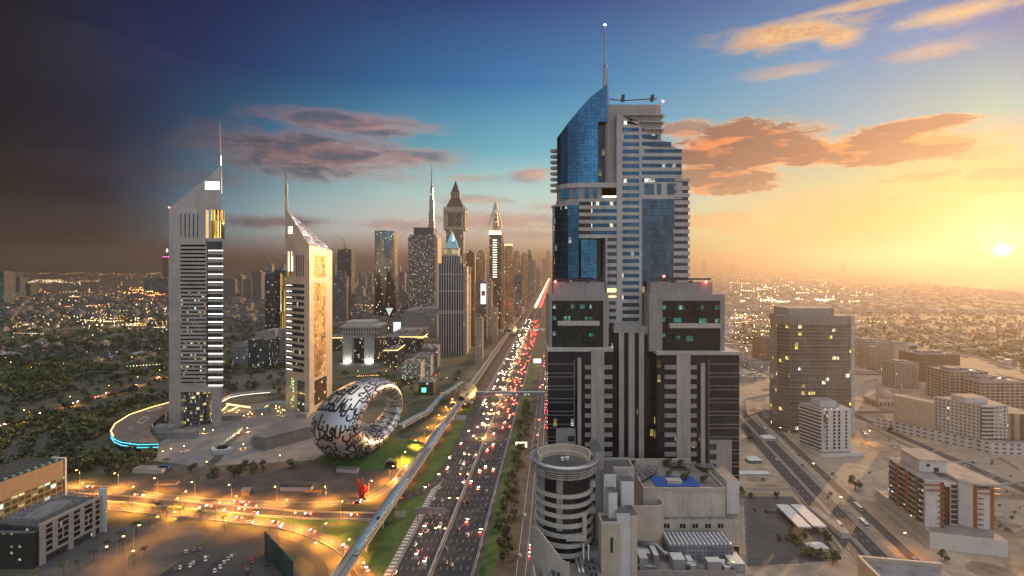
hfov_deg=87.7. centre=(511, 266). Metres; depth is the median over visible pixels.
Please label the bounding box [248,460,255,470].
tree
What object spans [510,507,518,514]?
tree
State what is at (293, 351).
window
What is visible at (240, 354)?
office building
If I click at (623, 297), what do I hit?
window
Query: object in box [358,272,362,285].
skyscraper
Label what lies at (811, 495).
avenue markings
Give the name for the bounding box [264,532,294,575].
screen wall
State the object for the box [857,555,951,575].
building
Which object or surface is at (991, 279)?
sea
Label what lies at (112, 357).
house
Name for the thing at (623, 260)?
window
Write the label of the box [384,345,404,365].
office building
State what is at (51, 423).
tree
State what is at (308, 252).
hotel tower
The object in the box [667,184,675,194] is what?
window
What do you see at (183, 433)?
kiosk
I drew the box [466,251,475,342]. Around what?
skyscraper
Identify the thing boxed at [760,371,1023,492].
back street
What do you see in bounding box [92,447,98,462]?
tree
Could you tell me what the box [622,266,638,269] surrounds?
window
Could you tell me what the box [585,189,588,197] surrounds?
window
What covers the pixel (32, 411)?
tree
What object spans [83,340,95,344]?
house
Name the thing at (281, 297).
skyscraper
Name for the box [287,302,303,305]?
window
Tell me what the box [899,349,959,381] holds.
office building
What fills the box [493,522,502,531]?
tree
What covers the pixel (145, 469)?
site cabin
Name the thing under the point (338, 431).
museum building
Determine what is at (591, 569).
air conditioner
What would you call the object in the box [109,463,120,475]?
tree
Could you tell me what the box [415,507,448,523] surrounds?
sign gantry
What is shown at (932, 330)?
house
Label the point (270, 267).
skyscraper
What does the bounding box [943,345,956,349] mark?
house
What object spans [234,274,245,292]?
skyscraper
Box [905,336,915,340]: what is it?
house
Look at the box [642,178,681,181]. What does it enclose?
window
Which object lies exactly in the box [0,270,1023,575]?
ground
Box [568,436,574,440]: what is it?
window
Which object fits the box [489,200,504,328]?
crowned tower
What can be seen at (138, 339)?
house
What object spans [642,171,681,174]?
window
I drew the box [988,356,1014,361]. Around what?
house
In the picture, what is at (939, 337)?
house
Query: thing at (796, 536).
tree
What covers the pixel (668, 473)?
roof shrub
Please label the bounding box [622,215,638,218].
window
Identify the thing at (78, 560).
palm tree
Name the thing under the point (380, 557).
lawn
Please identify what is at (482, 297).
skyscraper
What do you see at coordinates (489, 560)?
verge lawn
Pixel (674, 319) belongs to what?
lit window
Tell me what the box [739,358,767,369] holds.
office building
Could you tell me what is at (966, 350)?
house
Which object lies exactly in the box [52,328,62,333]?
house
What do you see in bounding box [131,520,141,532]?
palm tree
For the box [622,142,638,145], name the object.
window
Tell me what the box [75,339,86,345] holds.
house
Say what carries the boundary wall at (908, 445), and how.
on the ground at (876, 446)
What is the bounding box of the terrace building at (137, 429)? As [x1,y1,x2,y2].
[110,402,178,451]
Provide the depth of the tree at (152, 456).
505.12 m
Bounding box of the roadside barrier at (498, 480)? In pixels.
[472,312,542,575]
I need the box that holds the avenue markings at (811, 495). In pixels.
[739,416,877,564]
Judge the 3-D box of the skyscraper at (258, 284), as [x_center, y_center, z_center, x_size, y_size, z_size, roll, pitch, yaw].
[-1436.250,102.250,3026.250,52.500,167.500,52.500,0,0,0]
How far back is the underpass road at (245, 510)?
408.03 m
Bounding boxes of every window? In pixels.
[58,515,67,521]
[58,519,67,527]
[58,525,67,533]
[58,531,67,539]
[58,537,67,545]
[85,507,91,514]
[181,303,206,304]
[181,307,206,308]
[181,311,206,312]
[181,315,206,316]
[181,319,206,320]
[181,323,206,324]
[181,346,206,347]
[181,350,206,351]
[181,354,206,355]
[181,358,206,359]
[181,362,206,363]
[184,214,185,236]
[287,284,303,287]
[287,290,303,293]
[287,296,303,299]
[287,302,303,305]
[287,307,303,311]
[287,313,303,317]
[287,319,303,323]
[287,325,303,329]
[287,331,303,335]
[287,337,303,342]
[287,343,303,348]
[287,349,303,354]
[287,355,303,360]
[287,361,303,366]
[287,367,303,372]
[560,189,568,197]
[563,316,570,320]
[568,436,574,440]
[574,189,577,197]
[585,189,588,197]
[591,202,615,204]
[591,209,615,212]
[591,216,615,219]
[591,224,615,226]
[591,231,615,233]
[602,188,615,195]
[610,537,612,552]
[622,128,638,131]
[622,135,638,138]
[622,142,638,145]
[622,150,638,153]
[622,157,638,160]
[622,164,638,167]
[622,172,638,174]
[622,179,638,182]
[622,186,638,189]
[622,194,638,196]
[622,201,638,204]
[622,208,638,211]
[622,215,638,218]
[622,223,638,226]
[622,230,638,233]
[622,237,638,240]
[622,245,638,247]
[622,252,638,255]
[622,259,638,262]
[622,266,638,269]
[622,274,638,277]
[622,281,638,284]
[622,288,638,291]
[622,296,638,298]
[622,303,638,306]
[622,310,638,313]
[622,318,638,320]
[642,135,658,138]
[642,142,670,145]
[642,149,681,152]
[642,157,681,159]
[642,164,681,166]
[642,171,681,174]
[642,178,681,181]
[644,184,653,194]
[657,184,660,194]
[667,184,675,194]
[673,318,681,321]
[686,336,691,340]
[698,318,705,322]
[710,444,716,449]
[710,454,716,459]
[978,486,989,489]
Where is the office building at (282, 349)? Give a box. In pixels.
[279,327,285,363]
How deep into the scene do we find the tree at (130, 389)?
781.86 m
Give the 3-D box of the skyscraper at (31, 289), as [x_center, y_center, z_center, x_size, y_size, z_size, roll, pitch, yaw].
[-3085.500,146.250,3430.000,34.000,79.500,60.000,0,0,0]
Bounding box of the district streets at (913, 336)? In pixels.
[729,298,1023,373]
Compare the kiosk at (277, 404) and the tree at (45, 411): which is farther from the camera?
the kiosk at (277, 404)
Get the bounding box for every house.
[0,351,22,355]
[1,327,8,331]
[18,343,33,347]
[36,338,46,344]
[37,344,49,350]
[39,327,48,331]
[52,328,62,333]
[56,350,66,355]
[67,354,80,360]
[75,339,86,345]
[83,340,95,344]
[90,329,103,332]
[91,353,110,358]
[91,357,106,361]
[99,340,108,345]
[105,325,120,327]
[106,355,117,359]
[111,342,120,347]
[130,356,144,363]
[131,351,146,355]
[132,338,146,341]
[144,351,156,356]
[147,331,155,336]
[158,329,168,332]
[239,324,249,328]
[731,334,739,339]
[739,372,747,382]
[740,327,747,332]
[740,351,748,355]
[740,370,752,374]
[746,373,756,380]
[753,371,766,378]
[859,326,874,329]
[870,335,881,339]
[887,335,894,340]
[898,326,906,332]
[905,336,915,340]
[907,331,916,335]
[908,327,917,331]
[915,324,924,328]
[927,329,937,333]
[930,343,943,347]
[933,336,943,339]
[943,333,957,337]
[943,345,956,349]
[951,331,959,336]
[954,343,966,348]
[956,337,967,342]
[961,348,974,353]
[970,347,991,351]
[974,332,985,335]
[977,341,989,347]
[981,325,988,329]
[986,335,993,341]
[988,323,1001,325]
[988,346,999,352]
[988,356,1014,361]
[998,360,1016,365]
[1000,352,1013,358]
[1003,343,1013,348]
[1006,322,1015,326]
[1009,328,1020,333]
[1012,345,1021,350]
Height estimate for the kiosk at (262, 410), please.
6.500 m
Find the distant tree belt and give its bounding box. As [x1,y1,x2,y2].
[725,291,1023,368]
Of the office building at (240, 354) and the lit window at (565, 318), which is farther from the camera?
the office building at (240, 354)
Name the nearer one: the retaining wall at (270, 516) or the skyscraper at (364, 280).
the retaining wall at (270, 516)
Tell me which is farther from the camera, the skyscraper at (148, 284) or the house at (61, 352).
the skyscraper at (148, 284)
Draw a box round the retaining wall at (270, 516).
[67,492,375,520]
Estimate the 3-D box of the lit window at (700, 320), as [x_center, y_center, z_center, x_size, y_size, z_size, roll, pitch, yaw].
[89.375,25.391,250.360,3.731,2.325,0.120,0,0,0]
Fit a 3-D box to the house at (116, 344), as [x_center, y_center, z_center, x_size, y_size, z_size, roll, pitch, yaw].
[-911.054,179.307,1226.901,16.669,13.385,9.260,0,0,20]
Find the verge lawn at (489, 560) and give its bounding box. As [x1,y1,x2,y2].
[478,349,537,575]
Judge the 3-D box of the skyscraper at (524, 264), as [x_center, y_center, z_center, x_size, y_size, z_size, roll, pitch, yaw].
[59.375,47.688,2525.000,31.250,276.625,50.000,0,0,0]
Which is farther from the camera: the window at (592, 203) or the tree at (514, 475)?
the tree at (514, 475)
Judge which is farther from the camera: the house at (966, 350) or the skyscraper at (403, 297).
the skyscraper at (403, 297)
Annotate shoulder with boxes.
[383,281,546,575]
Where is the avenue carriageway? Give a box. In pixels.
[739,405,889,557]
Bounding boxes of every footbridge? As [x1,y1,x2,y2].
[476,391,544,401]
[517,329,545,333]
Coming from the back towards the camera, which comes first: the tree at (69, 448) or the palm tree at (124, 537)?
the tree at (69, 448)
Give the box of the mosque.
[864,382,902,411]
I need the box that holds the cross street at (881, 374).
[760,372,1023,376]
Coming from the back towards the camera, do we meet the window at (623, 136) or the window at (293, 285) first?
the window at (293, 285)
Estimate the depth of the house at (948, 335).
1388.77 m
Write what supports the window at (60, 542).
in the apartment building at (38, 534)
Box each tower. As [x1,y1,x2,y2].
[169,130,224,426]
[285,171,331,413]
[405,289,407,309]
[438,231,468,354]
[443,181,466,262]
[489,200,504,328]
[702,259,705,273]
[732,261,734,272]
[763,306,854,433]
[840,261,843,272]
[844,261,846,272]
[873,393,1023,455]
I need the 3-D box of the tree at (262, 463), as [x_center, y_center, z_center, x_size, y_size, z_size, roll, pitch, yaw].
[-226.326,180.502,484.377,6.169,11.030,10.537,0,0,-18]
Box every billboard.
[394,510,405,517]
[454,415,465,419]
[515,441,526,450]
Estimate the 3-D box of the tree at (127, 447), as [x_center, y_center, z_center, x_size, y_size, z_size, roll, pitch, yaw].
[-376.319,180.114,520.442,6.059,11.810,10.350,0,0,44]
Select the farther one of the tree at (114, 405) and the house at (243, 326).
the house at (243, 326)
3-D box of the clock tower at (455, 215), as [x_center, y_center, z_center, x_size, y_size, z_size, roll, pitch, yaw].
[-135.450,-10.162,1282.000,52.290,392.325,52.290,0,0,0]
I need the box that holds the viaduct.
[330,309,525,575]
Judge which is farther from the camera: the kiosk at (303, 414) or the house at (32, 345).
the house at (32, 345)
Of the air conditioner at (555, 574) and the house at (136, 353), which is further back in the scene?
the house at (136, 353)
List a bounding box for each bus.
[853,501,862,510]
[859,517,869,527]
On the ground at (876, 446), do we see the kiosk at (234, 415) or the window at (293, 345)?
the kiosk at (234, 415)
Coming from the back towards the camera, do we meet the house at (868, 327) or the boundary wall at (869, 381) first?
the house at (868, 327)
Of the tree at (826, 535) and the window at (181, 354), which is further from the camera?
the window at (181, 354)
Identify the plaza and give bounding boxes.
[40,525,214,575]
[145,400,368,465]
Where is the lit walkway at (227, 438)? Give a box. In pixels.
[213,427,242,448]
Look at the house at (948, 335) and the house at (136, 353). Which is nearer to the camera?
the house at (136, 353)
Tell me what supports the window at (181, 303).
in the office tower at (195, 324)
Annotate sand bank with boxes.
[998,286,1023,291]
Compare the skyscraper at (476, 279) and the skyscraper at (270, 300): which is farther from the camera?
the skyscraper at (476, 279)
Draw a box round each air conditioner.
[551,573,560,575]
[585,559,594,569]
[586,566,596,575]
[588,573,598,575]
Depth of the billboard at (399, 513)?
393.27 m
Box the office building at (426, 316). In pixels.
[401,306,437,337]
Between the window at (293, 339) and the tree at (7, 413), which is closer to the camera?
the tree at (7, 413)
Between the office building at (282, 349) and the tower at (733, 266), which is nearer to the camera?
the office building at (282, 349)
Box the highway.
[392,278,551,575]
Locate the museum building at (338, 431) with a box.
[310,378,402,459]
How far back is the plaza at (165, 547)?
347.99 m
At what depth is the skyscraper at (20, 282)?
3603.67 m
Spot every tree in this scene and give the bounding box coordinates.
[4,410,14,415]
[10,405,19,411]
[15,427,24,432]
[20,448,32,456]
[28,410,40,415]
[41,408,49,415]
[47,421,54,426]
[59,450,67,456]
[59,561,69,575]
[64,445,72,451]
[65,400,73,406]
[73,558,83,570]
[80,396,91,403]
[86,430,95,439]
[88,418,95,428]
[88,549,98,560]
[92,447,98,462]
[93,450,105,463]
[99,453,108,461]
[101,444,112,453]
[104,466,111,474]
[106,450,113,458]
[108,452,120,463]
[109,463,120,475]
[111,403,120,411]
[117,457,125,467]
[118,535,128,551]
[121,444,130,455]
[125,462,139,469]
[126,450,140,457]
[127,386,136,392]
[128,456,138,466]
[128,553,138,566]
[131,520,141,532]
[138,449,147,456]
[139,457,150,464]
[146,446,155,454]
[147,453,157,462]
[148,388,155,395]
[155,501,162,512]
[162,505,171,518]
[187,462,197,470]
[206,466,219,477]
[228,464,237,475]
[233,463,243,477]
[239,459,248,469]
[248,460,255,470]
[249,463,258,473]
[250,380,259,386]
[259,458,265,470]
[286,459,298,467]
[492,512,508,524]
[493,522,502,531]
[496,536,509,548]
[498,548,508,562]
[499,502,506,512]
[501,489,510,500]
[501,525,511,542]
[502,542,516,555]
[504,477,511,488]
[506,514,517,522]
[507,468,517,478]
[507,472,516,479]
[509,487,519,496]
[509,497,519,505]
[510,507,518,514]
[511,454,519,464]
[514,463,522,470]
[515,457,525,467]
[516,433,522,439]
[517,443,524,452]
[739,486,745,495]
[747,492,756,498]
[784,529,794,539]
[790,531,802,544]
[798,541,814,555]
[800,531,807,538]
[807,547,823,558]
[822,530,832,544]
[823,550,841,563]
[848,474,862,489]
[937,549,949,560]
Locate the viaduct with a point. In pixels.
(346, 563)
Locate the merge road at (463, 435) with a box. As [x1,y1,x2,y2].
[371,397,483,510]
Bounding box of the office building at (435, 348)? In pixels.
[421,344,439,367]
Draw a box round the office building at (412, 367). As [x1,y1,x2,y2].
[402,358,424,382]
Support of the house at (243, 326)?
on the ground at (876, 446)
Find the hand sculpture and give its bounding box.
[357,478,368,498]
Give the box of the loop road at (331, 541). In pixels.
[107,504,374,575]
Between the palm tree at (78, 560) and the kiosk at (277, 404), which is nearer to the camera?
the palm tree at (78, 560)
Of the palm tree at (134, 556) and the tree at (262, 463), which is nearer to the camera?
the palm tree at (134, 556)
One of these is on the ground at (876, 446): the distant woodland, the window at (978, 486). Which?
the distant woodland
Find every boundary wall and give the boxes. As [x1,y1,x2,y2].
[745,393,768,415]
[747,487,841,551]
[863,379,879,403]
[866,423,946,452]
[954,456,1019,470]
[994,481,1023,532]
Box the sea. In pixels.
[699,270,1023,288]
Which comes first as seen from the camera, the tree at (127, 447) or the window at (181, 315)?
the tree at (127, 447)
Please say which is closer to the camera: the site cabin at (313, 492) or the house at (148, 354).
the site cabin at (313, 492)
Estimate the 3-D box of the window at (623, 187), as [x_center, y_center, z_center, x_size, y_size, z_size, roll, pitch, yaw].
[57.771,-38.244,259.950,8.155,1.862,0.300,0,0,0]
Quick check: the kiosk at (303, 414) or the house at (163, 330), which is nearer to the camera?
the kiosk at (303, 414)
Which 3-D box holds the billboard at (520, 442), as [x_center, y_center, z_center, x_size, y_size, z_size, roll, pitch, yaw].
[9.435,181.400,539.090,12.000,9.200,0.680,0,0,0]
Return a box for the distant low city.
[0,271,1023,371]
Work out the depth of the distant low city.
2682.62 m
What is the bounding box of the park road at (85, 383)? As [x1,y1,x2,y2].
[2,353,232,401]
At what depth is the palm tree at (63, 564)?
318.68 m
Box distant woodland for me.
[0,291,341,471]
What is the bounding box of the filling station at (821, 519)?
[776,504,849,538]
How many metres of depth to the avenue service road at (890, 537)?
435.06 m
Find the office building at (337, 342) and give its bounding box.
[332,334,342,350]
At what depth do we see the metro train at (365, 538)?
339.17 m
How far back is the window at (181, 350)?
620.26 m
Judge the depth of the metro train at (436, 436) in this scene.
542.32 m
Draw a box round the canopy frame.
[222,403,249,411]
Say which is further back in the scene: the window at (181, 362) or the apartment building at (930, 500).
the window at (181, 362)
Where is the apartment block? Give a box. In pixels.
[799,397,864,456]
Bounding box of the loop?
[197,525,328,575]
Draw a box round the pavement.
[739,403,897,558]
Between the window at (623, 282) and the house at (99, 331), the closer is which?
the window at (623, 282)
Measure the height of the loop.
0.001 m
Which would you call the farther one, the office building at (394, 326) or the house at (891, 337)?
the office building at (394, 326)
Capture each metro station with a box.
[451,383,478,406]
[503,324,516,333]
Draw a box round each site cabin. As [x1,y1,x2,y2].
[132,465,165,473]
[153,480,179,485]
[158,464,171,471]
[240,487,252,495]
[279,484,313,490]
[305,490,321,495]
[336,466,359,473]
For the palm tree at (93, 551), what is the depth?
336.03 m
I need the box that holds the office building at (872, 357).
[860,346,891,369]
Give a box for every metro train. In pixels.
[353,518,378,554]
[376,478,407,523]
[428,423,445,448]
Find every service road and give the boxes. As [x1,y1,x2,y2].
[515,291,551,575]
[751,408,919,560]
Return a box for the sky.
[0,0,1023,269]
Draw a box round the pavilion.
[211,445,232,454]
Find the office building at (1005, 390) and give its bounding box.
[961,374,1023,407]
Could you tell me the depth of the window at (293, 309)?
684.89 m
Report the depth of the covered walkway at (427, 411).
660.33 m
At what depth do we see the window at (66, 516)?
346.24 m
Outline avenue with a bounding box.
[739,417,865,563]
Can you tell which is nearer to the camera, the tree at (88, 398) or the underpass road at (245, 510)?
the underpass road at (245, 510)
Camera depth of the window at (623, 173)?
259.83 m
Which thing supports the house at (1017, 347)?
on the ground at (876, 446)
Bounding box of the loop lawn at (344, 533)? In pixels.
[290,503,402,560]
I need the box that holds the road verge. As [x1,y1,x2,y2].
[350,278,551,575]
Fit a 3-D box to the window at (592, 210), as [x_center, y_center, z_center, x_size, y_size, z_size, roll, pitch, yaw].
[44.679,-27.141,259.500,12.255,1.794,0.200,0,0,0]
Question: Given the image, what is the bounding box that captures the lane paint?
[90,405,477,572]
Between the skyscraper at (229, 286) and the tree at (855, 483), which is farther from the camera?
the skyscraper at (229, 286)
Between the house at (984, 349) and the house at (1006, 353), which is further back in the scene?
the house at (984, 349)
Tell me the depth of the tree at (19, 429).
589.17 m
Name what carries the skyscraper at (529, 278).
on the ground at (876, 446)
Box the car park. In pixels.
[159,530,299,575]
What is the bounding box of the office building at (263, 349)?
[248,328,283,369]
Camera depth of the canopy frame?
690.19 m
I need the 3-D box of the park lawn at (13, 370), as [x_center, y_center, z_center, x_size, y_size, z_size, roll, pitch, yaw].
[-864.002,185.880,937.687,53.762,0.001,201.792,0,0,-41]
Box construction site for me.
[108,460,398,500]
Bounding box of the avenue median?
[739,414,869,555]
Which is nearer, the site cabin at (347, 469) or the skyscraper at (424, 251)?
the site cabin at (347, 469)
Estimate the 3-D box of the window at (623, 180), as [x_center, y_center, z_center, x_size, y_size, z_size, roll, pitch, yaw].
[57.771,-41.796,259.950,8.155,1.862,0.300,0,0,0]
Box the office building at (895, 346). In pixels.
[889,341,917,359]
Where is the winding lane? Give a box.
[32,435,49,457]
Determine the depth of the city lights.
3181.44 m
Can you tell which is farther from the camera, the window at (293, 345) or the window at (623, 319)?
the window at (293, 345)
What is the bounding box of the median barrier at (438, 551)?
[427,306,538,575]
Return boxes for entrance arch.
[382,458,397,468]
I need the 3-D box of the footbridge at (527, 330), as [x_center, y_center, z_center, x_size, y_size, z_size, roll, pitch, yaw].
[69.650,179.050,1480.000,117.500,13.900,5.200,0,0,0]
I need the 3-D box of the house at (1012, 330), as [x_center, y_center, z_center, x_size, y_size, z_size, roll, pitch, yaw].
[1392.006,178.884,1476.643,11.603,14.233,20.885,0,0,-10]
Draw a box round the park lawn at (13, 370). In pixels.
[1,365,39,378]
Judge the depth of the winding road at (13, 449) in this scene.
545.00 m
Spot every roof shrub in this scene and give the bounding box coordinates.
[662,458,671,465]
[665,469,673,475]
[680,471,690,479]
[700,474,707,481]
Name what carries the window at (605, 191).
in the skyscraper at (632, 370)
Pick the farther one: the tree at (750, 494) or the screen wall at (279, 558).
the tree at (750, 494)
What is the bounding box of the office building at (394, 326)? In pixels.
[389,322,400,332]
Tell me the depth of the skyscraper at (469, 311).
1201.95 m
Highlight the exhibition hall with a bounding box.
[251,418,310,450]
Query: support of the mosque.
on the ground at (876, 446)
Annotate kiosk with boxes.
[154,429,198,437]
[222,412,247,419]
[254,407,271,413]
[270,402,285,406]
[297,412,309,417]
[739,471,769,475]
[745,456,761,463]
[760,435,775,440]
[805,542,828,551]
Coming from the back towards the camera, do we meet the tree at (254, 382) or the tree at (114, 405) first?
the tree at (254, 382)
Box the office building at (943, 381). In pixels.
[926,366,987,396]
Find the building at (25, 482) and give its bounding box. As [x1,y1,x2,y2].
[0,457,66,519]
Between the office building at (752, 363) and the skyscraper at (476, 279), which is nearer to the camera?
the office building at (752, 363)
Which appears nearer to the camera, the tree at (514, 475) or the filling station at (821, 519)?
the filling station at (821, 519)
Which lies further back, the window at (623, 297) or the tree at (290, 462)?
the tree at (290, 462)
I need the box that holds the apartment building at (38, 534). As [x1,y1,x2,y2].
[0,488,106,568]
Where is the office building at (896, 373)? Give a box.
[882,359,918,388]
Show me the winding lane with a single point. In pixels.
(39, 443)
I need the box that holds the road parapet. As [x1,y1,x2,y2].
[67,405,453,575]
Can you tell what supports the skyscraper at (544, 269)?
on the ground at (876, 446)
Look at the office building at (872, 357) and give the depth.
960.00 m
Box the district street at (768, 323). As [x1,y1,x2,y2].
[730,323,1005,324]
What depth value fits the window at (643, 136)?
259.83 m
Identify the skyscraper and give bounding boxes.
[0,271,14,302]
[15,277,27,293]
[25,283,38,295]
[144,278,152,291]
[153,277,163,292]
[161,277,168,294]
[162,249,168,276]
[223,278,236,296]
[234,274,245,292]
[243,279,251,298]
[252,270,265,299]
[265,272,276,329]
[267,263,273,272]
[274,269,285,327]
[332,271,350,321]
[333,263,335,274]
[337,238,354,304]
[355,286,365,296]
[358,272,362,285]
[362,275,366,286]
[364,286,373,294]
[366,270,368,285]
[369,273,372,285]
[374,230,398,316]
[398,265,400,283]
[398,284,402,302]
[400,271,405,290]
[401,291,406,309]
[405,267,407,291]
[408,227,440,308]
[428,164,434,227]
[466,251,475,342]
[469,274,470,349]
[475,314,482,363]
[476,260,476,299]
[477,250,485,280]
[477,279,486,340]
[487,276,491,336]
[492,306,497,342]
[504,244,512,323]
[513,251,519,315]
[515,273,521,319]
[521,248,527,305]
[528,244,531,302]
[532,255,534,296]
[536,268,539,291]
[542,258,546,280]
[544,24,739,555]
[546,250,550,277]
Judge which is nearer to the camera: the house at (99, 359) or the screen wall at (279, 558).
the screen wall at (279, 558)
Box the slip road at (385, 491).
[67,420,442,507]
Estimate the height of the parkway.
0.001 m
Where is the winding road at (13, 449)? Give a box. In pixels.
[5,420,67,462]
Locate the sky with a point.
(810, 134)
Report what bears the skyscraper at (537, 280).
on the ground at (876, 446)
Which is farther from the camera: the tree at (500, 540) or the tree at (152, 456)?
the tree at (152, 456)
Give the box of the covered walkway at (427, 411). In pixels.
[398,382,463,429]
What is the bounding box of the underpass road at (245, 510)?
[67,493,373,517]
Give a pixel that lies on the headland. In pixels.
(791, 273)
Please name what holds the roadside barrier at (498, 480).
on the road verge
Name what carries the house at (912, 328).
on the ground at (876, 446)
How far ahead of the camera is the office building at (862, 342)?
1005.27 m
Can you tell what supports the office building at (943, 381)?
on the ground at (876, 446)
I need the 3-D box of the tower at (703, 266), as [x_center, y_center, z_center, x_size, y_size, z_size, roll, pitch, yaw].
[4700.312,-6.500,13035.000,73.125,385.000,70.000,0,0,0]
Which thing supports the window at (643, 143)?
in the skyscraper at (632, 370)
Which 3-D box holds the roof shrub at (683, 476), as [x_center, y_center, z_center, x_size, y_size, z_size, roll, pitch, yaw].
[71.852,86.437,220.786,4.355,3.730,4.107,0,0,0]
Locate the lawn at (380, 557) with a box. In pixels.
[367,404,474,575]
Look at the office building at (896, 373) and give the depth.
812.00 m
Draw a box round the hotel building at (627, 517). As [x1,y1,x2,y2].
[529,440,753,575]
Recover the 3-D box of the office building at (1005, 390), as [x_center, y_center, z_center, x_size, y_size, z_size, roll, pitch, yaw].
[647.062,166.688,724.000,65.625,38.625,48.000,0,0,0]
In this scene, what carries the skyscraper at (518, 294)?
on the ground at (876, 446)
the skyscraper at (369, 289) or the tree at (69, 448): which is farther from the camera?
the skyscraper at (369, 289)
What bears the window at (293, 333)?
in the hotel tower at (308, 252)
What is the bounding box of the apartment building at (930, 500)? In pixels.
[874,448,1007,557]
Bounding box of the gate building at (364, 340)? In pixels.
[341,319,387,362]
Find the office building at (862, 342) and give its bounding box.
[855,338,888,364]
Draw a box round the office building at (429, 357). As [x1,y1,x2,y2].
[413,352,434,375]
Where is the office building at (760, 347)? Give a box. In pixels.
[752,335,768,360]
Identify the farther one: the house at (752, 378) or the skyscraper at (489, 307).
the skyscraper at (489, 307)
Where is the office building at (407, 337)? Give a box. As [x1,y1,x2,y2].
[386,327,427,352]
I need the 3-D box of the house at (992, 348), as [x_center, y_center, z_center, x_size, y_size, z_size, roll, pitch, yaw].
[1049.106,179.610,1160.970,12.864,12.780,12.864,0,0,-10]
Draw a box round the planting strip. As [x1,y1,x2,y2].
[476,331,545,575]
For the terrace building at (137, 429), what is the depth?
580.64 m
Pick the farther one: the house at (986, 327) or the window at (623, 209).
the house at (986, 327)
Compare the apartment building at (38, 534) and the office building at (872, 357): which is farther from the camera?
the office building at (872, 357)
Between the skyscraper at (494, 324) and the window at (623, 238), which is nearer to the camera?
the window at (623, 238)
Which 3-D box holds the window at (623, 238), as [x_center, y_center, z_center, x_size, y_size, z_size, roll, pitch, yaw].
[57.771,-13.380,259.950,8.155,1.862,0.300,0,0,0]
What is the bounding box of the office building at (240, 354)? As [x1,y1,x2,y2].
[233,340,247,366]
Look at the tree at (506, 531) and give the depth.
357.21 m
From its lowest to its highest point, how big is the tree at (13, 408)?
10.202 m
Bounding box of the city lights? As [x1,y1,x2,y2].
[12,269,874,364]
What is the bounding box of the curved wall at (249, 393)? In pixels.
[222,390,285,401]
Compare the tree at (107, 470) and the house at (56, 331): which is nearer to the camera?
the tree at (107, 470)
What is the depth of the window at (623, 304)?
259.83 m
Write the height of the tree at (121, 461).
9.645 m
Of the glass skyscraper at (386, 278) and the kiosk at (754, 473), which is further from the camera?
the glass skyscraper at (386, 278)
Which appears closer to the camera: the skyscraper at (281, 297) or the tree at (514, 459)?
the tree at (514, 459)
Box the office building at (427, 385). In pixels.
[419,377,435,394]
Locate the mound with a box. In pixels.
[322,438,434,469]
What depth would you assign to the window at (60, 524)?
345.56 m
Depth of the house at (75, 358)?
1051.58 m
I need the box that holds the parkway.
[0,362,227,426]
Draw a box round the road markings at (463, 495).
[385,303,545,575]
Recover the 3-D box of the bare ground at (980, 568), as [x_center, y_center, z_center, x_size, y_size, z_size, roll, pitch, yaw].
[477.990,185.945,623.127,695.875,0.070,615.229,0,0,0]
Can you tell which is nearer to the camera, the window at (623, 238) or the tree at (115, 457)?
the window at (623, 238)
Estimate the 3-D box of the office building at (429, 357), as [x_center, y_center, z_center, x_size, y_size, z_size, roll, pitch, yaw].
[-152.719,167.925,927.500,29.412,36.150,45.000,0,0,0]
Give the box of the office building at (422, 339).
[418,334,427,349]
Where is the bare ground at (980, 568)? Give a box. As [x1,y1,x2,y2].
[739,382,1023,575]
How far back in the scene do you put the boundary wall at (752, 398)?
745.07 m
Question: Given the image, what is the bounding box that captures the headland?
[692,273,886,273]
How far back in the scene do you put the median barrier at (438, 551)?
443.62 m
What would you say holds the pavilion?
on the mall plaza at (197, 448)
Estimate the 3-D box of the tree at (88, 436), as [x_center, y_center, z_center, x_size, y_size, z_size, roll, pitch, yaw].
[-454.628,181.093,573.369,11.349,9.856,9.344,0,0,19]
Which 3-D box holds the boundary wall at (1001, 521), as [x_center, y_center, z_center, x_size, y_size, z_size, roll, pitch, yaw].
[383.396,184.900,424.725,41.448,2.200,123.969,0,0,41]
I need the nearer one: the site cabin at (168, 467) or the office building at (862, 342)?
the site cabin at (168, 467)
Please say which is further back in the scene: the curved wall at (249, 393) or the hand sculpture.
the curved wall at (249, 393)
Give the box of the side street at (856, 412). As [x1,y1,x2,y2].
[747,409,892,413]
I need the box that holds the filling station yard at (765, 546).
[743,496,840,565]
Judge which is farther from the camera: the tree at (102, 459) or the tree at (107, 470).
the tree at (102, 459)
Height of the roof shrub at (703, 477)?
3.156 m
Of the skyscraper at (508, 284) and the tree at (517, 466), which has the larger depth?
the skyscraper at (508, 284)
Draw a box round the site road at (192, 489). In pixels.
[185,455,223,497]

